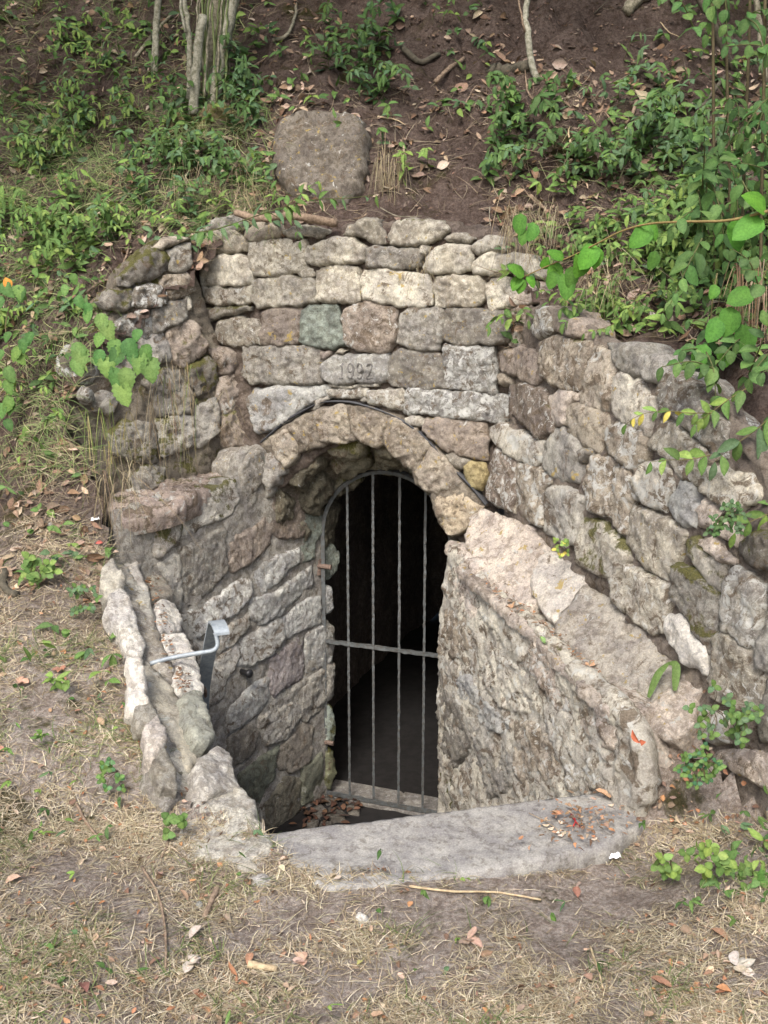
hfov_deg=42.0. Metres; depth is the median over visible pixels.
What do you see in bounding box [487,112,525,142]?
leafy shoot
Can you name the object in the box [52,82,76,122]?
leafy shoot
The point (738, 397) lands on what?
leafy sprig
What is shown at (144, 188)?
leafy shoot
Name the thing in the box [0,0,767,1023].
undergrowth
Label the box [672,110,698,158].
leafy shoot
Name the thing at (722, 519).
weed
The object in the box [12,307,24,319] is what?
leafy shoot
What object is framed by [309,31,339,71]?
leafy shoot
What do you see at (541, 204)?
fallen branch
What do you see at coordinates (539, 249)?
leafy shoot
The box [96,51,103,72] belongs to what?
leafy shoot
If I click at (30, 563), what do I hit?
weed
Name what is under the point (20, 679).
fallen leaf
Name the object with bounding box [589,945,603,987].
twig
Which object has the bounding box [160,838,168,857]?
twig
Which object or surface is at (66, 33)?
leafy shoot
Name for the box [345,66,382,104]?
leafy shoot
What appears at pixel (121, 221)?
leafy shoot
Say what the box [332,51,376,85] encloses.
leafy shoot
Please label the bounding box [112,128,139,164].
leafy shoot
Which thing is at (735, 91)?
leafy shoot
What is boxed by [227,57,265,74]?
fallen branch
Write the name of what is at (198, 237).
trailing branch
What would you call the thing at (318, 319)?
dry stone wall
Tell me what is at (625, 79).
leafy shoot
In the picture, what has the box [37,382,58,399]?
leafy shoot
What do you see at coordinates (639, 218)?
leafy shoot
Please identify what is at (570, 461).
retaining wall
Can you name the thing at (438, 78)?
fallen branch
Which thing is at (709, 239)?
leafy shoot
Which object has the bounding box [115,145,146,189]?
leafy shoot
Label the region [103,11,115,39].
leafy shoot
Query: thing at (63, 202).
leafy shoot
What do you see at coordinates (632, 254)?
leafy shoot
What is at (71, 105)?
leafy shoot
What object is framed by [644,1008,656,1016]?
fallen leaf
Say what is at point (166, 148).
leafy shoot
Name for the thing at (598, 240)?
leafy shoot
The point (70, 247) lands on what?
leafy shoot
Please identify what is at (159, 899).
twig
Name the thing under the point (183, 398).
grass tuft
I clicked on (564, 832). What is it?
seed cluster
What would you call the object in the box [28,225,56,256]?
leafy shoot
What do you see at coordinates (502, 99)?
leafy shoot
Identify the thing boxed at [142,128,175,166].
leafy shoot
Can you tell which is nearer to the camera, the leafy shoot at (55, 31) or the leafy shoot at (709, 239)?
the leafy shoot at (709, 239)
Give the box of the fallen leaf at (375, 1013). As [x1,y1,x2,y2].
[362,1010,383,1016]
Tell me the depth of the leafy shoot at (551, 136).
4.39 m
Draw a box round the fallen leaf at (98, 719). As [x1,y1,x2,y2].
[96,717,104,725]
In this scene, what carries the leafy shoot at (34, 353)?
on the hillside
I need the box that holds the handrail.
[149,619,229,709]
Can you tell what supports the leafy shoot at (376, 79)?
on the hillside
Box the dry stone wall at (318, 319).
[195,214,552,541]
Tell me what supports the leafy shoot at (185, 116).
on the hillside
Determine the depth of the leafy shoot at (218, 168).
4.69 m
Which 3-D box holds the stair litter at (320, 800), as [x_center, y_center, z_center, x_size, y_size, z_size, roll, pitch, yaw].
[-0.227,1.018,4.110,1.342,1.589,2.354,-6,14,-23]
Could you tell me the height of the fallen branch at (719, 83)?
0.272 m
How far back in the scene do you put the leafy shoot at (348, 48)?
5.01 m
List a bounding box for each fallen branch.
[0,568,19,596]
[85,232,131,293]
[124,19,146,33]
[134,15,172,58]
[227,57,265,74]
[233,209,337,226]
[272,2,297,41]
[400,44,440,64]
[433,56,465,83]
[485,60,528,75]
[530,194,554,220]
[622,0,649,16]
[624,100,637,124]
[693,74,725,119]
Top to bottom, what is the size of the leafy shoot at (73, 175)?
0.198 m
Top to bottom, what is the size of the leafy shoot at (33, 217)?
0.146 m
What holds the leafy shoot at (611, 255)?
on the hillside
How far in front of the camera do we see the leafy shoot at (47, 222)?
4.93 m
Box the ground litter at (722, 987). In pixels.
[0,543,767,1023]
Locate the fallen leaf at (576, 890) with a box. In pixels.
[572,886,581,900]
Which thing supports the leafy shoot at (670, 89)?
on the hillside
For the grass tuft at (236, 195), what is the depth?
4.56 m
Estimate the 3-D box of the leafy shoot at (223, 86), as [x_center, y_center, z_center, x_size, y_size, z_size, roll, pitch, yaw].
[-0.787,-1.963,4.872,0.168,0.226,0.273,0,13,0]
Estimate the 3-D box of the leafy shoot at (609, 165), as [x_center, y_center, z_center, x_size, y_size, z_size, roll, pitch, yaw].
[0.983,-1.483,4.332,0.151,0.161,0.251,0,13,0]
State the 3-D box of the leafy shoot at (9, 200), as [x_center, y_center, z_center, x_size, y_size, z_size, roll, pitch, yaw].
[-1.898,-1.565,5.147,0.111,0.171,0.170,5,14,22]
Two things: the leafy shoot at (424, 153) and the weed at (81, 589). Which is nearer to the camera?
the weed at (81, 589)
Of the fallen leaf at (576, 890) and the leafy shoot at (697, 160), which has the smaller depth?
the fallen leaf at (576, 890)
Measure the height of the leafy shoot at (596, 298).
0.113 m
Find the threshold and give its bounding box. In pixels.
[326,779,437,814]
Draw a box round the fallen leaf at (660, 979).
[651,975,682,986]
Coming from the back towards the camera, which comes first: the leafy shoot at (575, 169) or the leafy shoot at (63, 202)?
the leafy shoot at (63, 202)
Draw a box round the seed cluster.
[529,804,613,839]
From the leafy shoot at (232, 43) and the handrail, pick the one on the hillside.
the leafy shoot at (232, 43)
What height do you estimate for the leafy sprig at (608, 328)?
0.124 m
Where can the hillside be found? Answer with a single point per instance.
(544, 28)
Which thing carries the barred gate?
attached to the stairwell wall at (240, 561)
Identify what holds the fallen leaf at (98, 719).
on the ground at (598, 893)
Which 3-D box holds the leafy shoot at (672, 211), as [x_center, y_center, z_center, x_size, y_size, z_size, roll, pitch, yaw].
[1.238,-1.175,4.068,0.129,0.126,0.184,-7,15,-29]
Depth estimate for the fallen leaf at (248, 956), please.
2.43 m
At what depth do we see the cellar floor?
6.22 m
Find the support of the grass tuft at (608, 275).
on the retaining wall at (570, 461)
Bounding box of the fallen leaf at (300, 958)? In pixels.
[292,952,312,964]
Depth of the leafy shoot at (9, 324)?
4.73 m
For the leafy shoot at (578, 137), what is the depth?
4.39 m
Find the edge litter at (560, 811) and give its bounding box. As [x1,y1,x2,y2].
[518,789,650,850]
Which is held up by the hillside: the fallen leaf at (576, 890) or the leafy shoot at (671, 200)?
the leafy shoot at (671, 200)
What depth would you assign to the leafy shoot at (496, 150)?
4.48 m
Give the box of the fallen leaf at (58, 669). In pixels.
[52,665,65,671]
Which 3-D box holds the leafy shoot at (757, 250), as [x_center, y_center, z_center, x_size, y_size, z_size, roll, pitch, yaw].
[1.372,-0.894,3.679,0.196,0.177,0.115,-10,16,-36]
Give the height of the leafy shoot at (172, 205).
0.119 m
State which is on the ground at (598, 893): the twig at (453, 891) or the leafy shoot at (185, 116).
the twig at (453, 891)
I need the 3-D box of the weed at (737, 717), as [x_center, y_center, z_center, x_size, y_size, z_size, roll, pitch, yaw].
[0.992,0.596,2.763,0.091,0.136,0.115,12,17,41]
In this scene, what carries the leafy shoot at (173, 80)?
on the hillside
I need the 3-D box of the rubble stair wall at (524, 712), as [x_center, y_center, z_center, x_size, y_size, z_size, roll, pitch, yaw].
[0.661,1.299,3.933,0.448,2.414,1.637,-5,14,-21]
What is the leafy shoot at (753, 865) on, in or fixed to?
on the ground at (598, 893)
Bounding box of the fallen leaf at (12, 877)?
[5,872,26,883]
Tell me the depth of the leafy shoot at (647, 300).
3.75 m
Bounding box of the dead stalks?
[0,0,767,665]
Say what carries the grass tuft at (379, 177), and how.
on the hillside
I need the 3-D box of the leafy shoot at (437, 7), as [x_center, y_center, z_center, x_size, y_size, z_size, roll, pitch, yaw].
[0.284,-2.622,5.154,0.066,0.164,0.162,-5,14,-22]
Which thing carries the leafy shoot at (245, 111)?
on the hillside
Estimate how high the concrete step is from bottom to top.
0.169 m
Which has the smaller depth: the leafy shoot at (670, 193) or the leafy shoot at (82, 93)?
the leafy shoot at (670, 193)
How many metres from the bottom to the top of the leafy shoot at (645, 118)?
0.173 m
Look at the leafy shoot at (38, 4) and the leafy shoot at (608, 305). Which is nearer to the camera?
the leafy shoot at (608, 305)
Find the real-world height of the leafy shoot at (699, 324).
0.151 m
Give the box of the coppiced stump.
[163,0,239,140]
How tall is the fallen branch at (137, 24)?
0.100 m
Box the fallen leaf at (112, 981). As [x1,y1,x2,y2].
[105,978,122,984]
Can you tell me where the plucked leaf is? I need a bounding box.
[647,661,680,697]
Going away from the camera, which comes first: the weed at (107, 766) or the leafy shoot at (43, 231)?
the weed at (107, 766)
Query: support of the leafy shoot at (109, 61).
on the hillside
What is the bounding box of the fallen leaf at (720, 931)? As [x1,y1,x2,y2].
[699,924,727,940]
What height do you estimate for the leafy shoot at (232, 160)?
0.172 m
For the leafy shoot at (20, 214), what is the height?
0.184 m
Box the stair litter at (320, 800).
[145,562,600,826]
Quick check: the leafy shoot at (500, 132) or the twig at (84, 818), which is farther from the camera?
the leafy shoot at (500, 132)
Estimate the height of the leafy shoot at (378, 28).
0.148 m
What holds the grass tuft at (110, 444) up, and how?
on the hillside
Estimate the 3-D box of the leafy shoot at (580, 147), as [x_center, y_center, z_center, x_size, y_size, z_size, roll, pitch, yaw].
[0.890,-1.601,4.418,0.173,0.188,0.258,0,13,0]
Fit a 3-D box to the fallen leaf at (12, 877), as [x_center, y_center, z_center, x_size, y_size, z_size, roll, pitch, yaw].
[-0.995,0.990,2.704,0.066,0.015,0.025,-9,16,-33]
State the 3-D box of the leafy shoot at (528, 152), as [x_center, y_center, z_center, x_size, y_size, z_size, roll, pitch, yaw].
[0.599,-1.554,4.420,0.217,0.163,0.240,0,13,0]
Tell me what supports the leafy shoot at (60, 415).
on the hillside
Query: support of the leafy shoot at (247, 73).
on the hillside
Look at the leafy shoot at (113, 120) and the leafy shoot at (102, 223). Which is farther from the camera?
the leafy shoot at (113, 120)
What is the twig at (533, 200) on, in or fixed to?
on the hillside
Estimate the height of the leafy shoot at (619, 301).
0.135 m
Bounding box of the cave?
[325,470,503,709]
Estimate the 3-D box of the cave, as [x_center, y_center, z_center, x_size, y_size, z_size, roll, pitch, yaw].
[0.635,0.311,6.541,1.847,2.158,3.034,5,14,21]
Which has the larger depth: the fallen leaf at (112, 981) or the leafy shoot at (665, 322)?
the leafy shoot at (665, 322)
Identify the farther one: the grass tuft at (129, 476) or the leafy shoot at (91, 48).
the leafy shoot at (91, 48)
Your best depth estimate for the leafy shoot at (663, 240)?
3.85 m
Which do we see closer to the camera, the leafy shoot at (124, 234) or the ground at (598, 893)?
the ground at (598, 893)
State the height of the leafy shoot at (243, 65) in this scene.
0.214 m
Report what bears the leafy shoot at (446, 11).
on the hillside
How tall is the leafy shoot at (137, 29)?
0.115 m
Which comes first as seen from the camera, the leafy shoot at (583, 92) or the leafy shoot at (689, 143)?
the leafy shoot at (689, 143)
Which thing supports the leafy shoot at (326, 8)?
on the hillside
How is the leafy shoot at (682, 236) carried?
on the hillside
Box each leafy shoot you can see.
[0,117,30,157]
[0,185,27,214]
[0,191,9,224]
[0,192,30,223]
[0,220,45,249]
[0,244,50,287]
[0,308,13,334]
[0,308,21,335]
[0,371,16,386]
[5,1,24,26]
[5,203,49,233]
[6,305,14,319]
[6,392,22,409]
[7,135,45,164]
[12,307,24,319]
[14,384,33,392]
[15,201,44,226]
[16,126,48,160]
[18,207,67,233]
[19,305,32,316]
[24,133,57,167]
[26,348,38,365]
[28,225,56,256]
[29,243,66,278]
[32,238,89,272]
[33,0,41,15]
[33,153,48,179]
[35,197,74,223]
[36,113,60,146]
[37,210,64,247]
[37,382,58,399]
[40,210,92,237]
[42,209,69,233]
[46,44,62,65]
[48,139,67,157]
[49,28,67,41]
[51,121,77,161]
[51,408,64,426]
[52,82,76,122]
[54,19,69,40]
[54,165,79,202]
[54,227,90,259]
[56,76,89,106]
[57,180,81,213]
[58,29,76,41]
[60,91,95,107]
[61,79,78,99]
[61,214,99,256]
[62,43,70,67]
[63,107,95,130]
[66,29,82,42]
[66,42,76,60]
[68,95,90,128]
[71,76,99,101]
[73,108,95,146]
[75,213,97,226]
[78,199,118,238]
[79,100,100,129]
[80,38,91,57]
[83,46,106,67]
[86,193,116,245]
[88,211,129,235]
[90,59,107,81]
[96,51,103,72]
[101,205,131,228]
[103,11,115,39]
[103,58,119,69]
[103,102,132,136]
[107,43,122,65]
[107,224,132,248]
[108,90,144,119]
[109,86,133,116]
[110,213,134,233]
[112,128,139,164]
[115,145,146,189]
[115,203,131,228]
[127,158,155,208]
[130,27,142,48]
[139,146,188,186]
[142,72,171,102]
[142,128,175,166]
[142,133,197,176]
[145,209,157,231]
[148,50,180,103]
[149,96,176,127]
[155,138,179,159]
[157,127,192,172]
[159,73,202,112]
[164,200,182,211]
[167,103,199,130]
[169,175,202,224]
[169,199,185,224]
[170,142,207,174]
[172,119,225,154]
[175,129,202,158]
[181,32,194,53]
[187,146,238,183]
[201,140,229,181]
[203,58,263,101]
[204,82,237,133]
[205,147,262,185]
[206,79,259,131]
[208,62,252,107]
[218,34,249,82]
[226,32,252,76]
[227,146,261,176]
[228,57,247,100]
[229,86,264,128]
[240,72,265,96]
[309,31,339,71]
[315,0,337,36]
[315,11,360,54]
[329,43,362,71]
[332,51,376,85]
[333,11,366,69]
[343,27,379,66]
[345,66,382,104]
[352,6,382,53]
[356,3,378,34]
[360,43,378,81]
[362,61,392,96]
[365,20,390,55]
[366,25,395,58]
[370,0,404,25]
[370,60,412,102]
[392,150,413,173]
[399,162,409,185]
[416,147,435,166]
[432,0,439,19]
[442,0,454,21]
[471,144,514,186]
[483,137,531,176]
[484,108,508,160]
[485,70,517,117]
[485,307,533,336]
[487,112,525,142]
[491,75,524,109]
[494,88,521,119]
[494,117,540,153]
[498,142,547,180]
[515,92,559,132]
[527,70,566,115]
[527,220,552,245]
[534,289,557,306]
[535,243,553,263]
[536,122,565,158]
[554,293,567,305]
[558,160,592,184]
[558,300,582,334]
[559,241,575,255]
[563,129,596,168]
[564,126,607,160]
[564,205,586,227]
[570,131,600,181]
[570,229,592,259]
[572,224,604,250]
[574,284,603,318]
[575,214,621,243]
[580,85,595,107]
[582,232,616,254]
[583,299,599,311]
[586,285,606,310]
[587,134,631,165]
[588,288,613,320]
[589,146,641,184]
[589,212,619,243]
[592,218,618,248]
[593,213,618,240]
[594,273,607,293]
[595,129,632,163]
[595,286,617,310]
[599,149,629,186]
[599,296,625,319]
[600,246,622,272]
[600,289,625,315]
[601,268,626,300]
[604,193,637,226]
[604,240,630,258]
[606,311,632,341]
[610,74,636,102]
[611,82,628,109]
[613,294,645,329]
[616,121,645,149]
[619,136,651,181]
[620,32,645,61]
[620,249,642,270]
[621,197,657,237]
[622,304,656,332]
[624,45,648,74]
[624,60,649,89]
[625,64,637,100]
[627,297,651,326]
[628,198,672,229]
[630,88,668,135]
[630,114,660,158]
[633,232,677,281]
[634,99,668,154]
[634,106,662,144]
[635,238,661,267]
[636,91,682,136]
[639,184,676,218]
[644,62,668,83]
[644,211,680,255]
[645,289,685,337]
[646,241,667,257]
[650,145,681,181]
[650,201,696,251]
[650,278,675,308]
[651,189,685,215]
[655,186,698,226]
[657,83,687,112]
[658,119,682,162]
[658,250,719,279]
[658,259,732,300]
[664,215,692,259]
[665,126,715,167]
[666,156,702,185]
[667,208,683,238]
[669,223,694,256]
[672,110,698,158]
[674,173,695,198]
[675,242,693,257]
[677,176,704,207]
[680,125,722,159]
[680,286,701,327]
[682,152,703,195]
[689,117,737,147]
[689,200,712,238]
[691,98,736,131]
[691,308,719,329]
[701,225,726,251]
[705,218,746,258]
[705,234,723,257]
[718,239,767,289]
[720,57,762,96]
[722,201,741,252]
[724,840,742,852]
[727,167,767,215]
[739,180,767,217]
[744,860,767,878]
[747,828,767,849]
[749,244,767,279]
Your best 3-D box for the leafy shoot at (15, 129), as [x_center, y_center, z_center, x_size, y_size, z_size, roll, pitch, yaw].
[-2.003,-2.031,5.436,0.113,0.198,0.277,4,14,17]
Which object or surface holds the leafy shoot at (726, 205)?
on the hillside
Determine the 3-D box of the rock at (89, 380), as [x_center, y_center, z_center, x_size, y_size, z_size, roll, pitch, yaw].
[-1.337,-0.622,4.378,0.190,0.223,0.218,0,13,0]
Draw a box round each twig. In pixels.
[28,971,76,994]
[75,803,99,838]
[141,866,166,968]
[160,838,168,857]
[203,882,221,919]
[247,960,277,971]
[377,116,404,124]
[380,207,420,216]
[409,885,540,900]
[522,186,543,209]
[525,70,532,98]
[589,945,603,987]
[597,111,615,125]
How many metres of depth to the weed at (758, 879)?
2.52 m
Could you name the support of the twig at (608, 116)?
on the hillside
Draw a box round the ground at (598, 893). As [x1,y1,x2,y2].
[0,687,767,1023]
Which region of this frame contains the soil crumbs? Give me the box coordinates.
[0,0,761,339]
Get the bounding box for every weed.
[20,551,62,588]
[66,583,102,615]
[95,756,125,792]
[161,812,187,839]
[552,537,568,558]
[651,847,694,880]
[673,742,726,789]
[682,680,754,739]
[694,839,752,887]
[703,498,751,537]
[723,704,764,748]
[730,869,767,895]
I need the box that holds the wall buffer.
[239,668,252,677]
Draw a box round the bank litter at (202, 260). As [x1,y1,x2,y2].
[0,0,767,602]
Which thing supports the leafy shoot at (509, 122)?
on the hillside
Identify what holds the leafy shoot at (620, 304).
on the hillside
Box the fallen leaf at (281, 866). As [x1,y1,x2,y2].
[278,864,287,872]
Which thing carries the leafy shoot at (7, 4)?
on the hillside
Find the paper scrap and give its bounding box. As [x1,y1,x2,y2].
[609,852,621,858]
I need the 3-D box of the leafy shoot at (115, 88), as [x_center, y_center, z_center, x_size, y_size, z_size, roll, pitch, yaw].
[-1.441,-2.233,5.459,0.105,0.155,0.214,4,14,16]
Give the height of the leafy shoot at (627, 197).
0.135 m
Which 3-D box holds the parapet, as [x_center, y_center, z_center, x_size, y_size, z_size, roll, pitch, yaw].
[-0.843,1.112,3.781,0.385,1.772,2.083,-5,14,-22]
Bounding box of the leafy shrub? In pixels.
[656,0,767,407]
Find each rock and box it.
[55,344,98,386]
[76,385,94,405]
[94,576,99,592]
[235,860,260,872]
[249,874,270,886]
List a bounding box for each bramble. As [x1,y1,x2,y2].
[0,278,33,444]
[61,273,159,406]
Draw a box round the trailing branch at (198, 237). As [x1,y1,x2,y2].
[182,147,378,250]
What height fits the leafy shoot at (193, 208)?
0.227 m
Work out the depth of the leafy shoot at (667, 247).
3.92 m
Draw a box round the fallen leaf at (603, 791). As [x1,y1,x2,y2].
[596,788,610,797]
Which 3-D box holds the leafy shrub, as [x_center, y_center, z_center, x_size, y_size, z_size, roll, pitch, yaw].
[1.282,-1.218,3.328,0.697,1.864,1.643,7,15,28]
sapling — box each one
[151,0,161,73]
[518,0,539,84]
[695,0,739,71]
[753,0,767,82]
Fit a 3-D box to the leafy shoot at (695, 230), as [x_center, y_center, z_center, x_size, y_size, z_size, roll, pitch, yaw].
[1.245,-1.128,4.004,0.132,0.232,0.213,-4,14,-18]
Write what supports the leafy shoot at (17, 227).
on the hillside
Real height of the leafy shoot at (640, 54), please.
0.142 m
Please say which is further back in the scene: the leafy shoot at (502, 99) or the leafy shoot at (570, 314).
the leafy shoot at (502, 99)
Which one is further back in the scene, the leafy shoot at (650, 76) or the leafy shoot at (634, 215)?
the leafy shoot at (650, 76)
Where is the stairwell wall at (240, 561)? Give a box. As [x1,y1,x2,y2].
[105,444,339,832]
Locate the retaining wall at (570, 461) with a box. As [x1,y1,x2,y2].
[485,304,767,821]
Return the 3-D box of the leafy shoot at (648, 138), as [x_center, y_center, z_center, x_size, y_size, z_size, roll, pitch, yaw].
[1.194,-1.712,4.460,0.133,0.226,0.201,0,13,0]
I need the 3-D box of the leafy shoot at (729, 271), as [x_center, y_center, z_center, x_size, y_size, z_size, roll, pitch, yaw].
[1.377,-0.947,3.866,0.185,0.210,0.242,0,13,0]
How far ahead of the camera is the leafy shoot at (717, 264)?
3.87 m
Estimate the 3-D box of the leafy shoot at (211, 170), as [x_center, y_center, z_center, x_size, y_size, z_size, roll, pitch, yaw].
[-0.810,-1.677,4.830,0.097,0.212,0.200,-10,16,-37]
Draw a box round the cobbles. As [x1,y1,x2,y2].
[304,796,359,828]
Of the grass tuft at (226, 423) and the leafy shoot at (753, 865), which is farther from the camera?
the grass tuft at (226, 423)
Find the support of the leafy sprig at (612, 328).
attached to the retaining wall at (570, 461)
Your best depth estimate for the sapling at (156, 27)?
5.66 m
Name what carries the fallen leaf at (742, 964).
on the ground at (598, 893)
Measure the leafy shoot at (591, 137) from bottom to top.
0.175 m
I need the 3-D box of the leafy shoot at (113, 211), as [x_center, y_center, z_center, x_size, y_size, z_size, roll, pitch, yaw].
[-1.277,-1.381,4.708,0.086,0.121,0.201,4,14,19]
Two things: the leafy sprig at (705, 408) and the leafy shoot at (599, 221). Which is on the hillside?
the leafy shoot at (599, 221)
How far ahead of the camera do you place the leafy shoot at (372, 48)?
4.89 m
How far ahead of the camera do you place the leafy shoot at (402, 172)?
4.46 m
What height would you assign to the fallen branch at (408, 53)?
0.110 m
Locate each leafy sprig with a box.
[581,308,632,339]
[602,325,613,335]
[621,400,710,434]
[646,447,710,475]
[690,388,745,437]
[709,417,767,480]
[728,500,767,547]
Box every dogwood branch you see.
[508,191,767,300]
[691,273,756,370]
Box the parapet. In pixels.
[99,527,273,864]
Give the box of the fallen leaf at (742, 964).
[726,951,755,976]
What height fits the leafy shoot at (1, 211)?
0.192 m
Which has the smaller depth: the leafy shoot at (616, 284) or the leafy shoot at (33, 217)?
the leafy shoot at (616, 284)
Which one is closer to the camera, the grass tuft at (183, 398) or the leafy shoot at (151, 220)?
the grass tuft at (183, 398)
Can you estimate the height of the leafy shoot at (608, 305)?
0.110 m
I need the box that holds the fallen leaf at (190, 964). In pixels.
[178,954,200,972]
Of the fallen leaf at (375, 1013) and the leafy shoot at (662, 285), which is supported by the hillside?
the leafy shoot at (662, 285)
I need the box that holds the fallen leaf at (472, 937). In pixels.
[457,926,482,946]
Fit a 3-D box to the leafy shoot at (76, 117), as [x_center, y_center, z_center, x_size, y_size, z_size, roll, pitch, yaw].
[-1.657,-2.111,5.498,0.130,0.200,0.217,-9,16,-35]
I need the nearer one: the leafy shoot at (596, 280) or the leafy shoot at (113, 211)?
the leafy shoot at (596, 280)
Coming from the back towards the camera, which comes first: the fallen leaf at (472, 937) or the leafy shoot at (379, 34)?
the leafy shoot at (379, 34)
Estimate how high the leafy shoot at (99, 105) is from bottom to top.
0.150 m
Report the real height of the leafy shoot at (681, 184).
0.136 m
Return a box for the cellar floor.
[266,613,439,833]
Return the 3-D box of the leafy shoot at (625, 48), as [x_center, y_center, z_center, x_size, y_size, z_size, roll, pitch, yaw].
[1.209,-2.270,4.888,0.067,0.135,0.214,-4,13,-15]
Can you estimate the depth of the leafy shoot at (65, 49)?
5.85 m
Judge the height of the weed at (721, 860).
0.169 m
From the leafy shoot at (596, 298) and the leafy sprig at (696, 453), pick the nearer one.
the leafy sprig at (696, 453)
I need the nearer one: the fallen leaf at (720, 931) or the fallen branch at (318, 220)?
the fallen leaf at (720, 931)
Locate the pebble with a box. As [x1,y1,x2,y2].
[355,912,368,923]
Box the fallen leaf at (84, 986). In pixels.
[78,982,91,995]
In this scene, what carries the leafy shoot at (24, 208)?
on the hillside
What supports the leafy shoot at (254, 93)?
on the hillside
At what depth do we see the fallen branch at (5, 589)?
3.81 m
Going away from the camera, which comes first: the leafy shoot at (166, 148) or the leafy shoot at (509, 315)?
the leafy shoot at (509, 315)
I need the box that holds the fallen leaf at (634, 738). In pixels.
[631,730,645,745]
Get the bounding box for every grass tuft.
[38,399,155,516]
[68,451,188,557]
[135,382,187,503]
[141,355,219,481]
[150,389,275,458]
[154,156,228,209]
[202,155,288,253]
[368,132,412,204]
[476,193,577,294]
[483,228,676,323]
[717,248,767,352]
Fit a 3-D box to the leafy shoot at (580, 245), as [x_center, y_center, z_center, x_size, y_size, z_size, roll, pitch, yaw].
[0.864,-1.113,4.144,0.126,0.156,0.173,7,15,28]
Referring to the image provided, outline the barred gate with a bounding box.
[317,469,449,813]
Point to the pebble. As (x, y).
(360, 916)
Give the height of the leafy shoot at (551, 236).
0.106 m
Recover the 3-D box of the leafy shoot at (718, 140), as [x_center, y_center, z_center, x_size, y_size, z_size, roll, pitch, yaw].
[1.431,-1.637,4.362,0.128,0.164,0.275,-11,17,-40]
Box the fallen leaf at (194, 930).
[186,925,200,943]
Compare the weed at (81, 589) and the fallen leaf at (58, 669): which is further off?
the weed at (81, 589)
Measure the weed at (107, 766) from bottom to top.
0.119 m
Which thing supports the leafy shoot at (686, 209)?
on the hillside
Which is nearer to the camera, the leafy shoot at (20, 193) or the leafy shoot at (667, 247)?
the leafy shoot at (667, 247)
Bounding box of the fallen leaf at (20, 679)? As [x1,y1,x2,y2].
[10,676,28,683]
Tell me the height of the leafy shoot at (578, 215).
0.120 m
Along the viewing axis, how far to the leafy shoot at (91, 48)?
5.76 m
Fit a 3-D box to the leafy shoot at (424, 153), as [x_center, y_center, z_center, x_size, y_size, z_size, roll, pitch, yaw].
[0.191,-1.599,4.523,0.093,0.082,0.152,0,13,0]
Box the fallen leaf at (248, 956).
[245,949,253,964]
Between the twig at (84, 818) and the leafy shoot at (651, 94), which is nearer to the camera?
the twig at (84, 818)
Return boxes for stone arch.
[260,400,489,549]
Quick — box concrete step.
[268,793,645,890]
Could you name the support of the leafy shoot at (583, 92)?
on the hillside
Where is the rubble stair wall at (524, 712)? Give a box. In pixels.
[435,508,702,816]
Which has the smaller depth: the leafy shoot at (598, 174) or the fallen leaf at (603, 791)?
the fallen leaf at (603, 791)
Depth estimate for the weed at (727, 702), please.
2.81 m
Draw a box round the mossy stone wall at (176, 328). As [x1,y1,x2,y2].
[57,236,244,510]
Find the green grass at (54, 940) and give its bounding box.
[0,464,767,1023]
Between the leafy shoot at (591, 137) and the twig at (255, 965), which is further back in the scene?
the leafy shoot at (591, 137)
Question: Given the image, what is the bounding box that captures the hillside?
[0,0,767,693]
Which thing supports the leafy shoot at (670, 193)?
on the hillside
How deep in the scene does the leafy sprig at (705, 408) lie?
3.01 m
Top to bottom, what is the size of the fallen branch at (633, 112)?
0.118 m
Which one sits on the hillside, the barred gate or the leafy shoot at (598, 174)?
the leafy shoot at (598, 174)
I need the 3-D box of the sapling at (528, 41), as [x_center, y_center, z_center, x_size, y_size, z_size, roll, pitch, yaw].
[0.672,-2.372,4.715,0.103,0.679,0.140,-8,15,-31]
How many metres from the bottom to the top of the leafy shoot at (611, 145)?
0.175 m
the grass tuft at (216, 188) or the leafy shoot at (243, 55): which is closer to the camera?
the grass tuft at (216, 188)
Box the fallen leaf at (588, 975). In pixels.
[582,967,592,979]
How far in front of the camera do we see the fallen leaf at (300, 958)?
2.43 m
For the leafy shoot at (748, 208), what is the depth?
4.08 m
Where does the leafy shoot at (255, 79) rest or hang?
on the hillside
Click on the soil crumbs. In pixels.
(448, 112)
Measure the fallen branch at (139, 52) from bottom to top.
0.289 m
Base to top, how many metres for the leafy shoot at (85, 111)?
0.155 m
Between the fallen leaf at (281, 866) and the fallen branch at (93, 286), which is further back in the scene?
the fallen branch at (93, 286)
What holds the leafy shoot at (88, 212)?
on the hillside
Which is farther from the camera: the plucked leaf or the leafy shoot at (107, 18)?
the leafy shoot at (107, 18)
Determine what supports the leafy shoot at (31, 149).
on the hillside
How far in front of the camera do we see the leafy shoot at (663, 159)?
4.32 m
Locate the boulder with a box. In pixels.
[271,110,372,203]

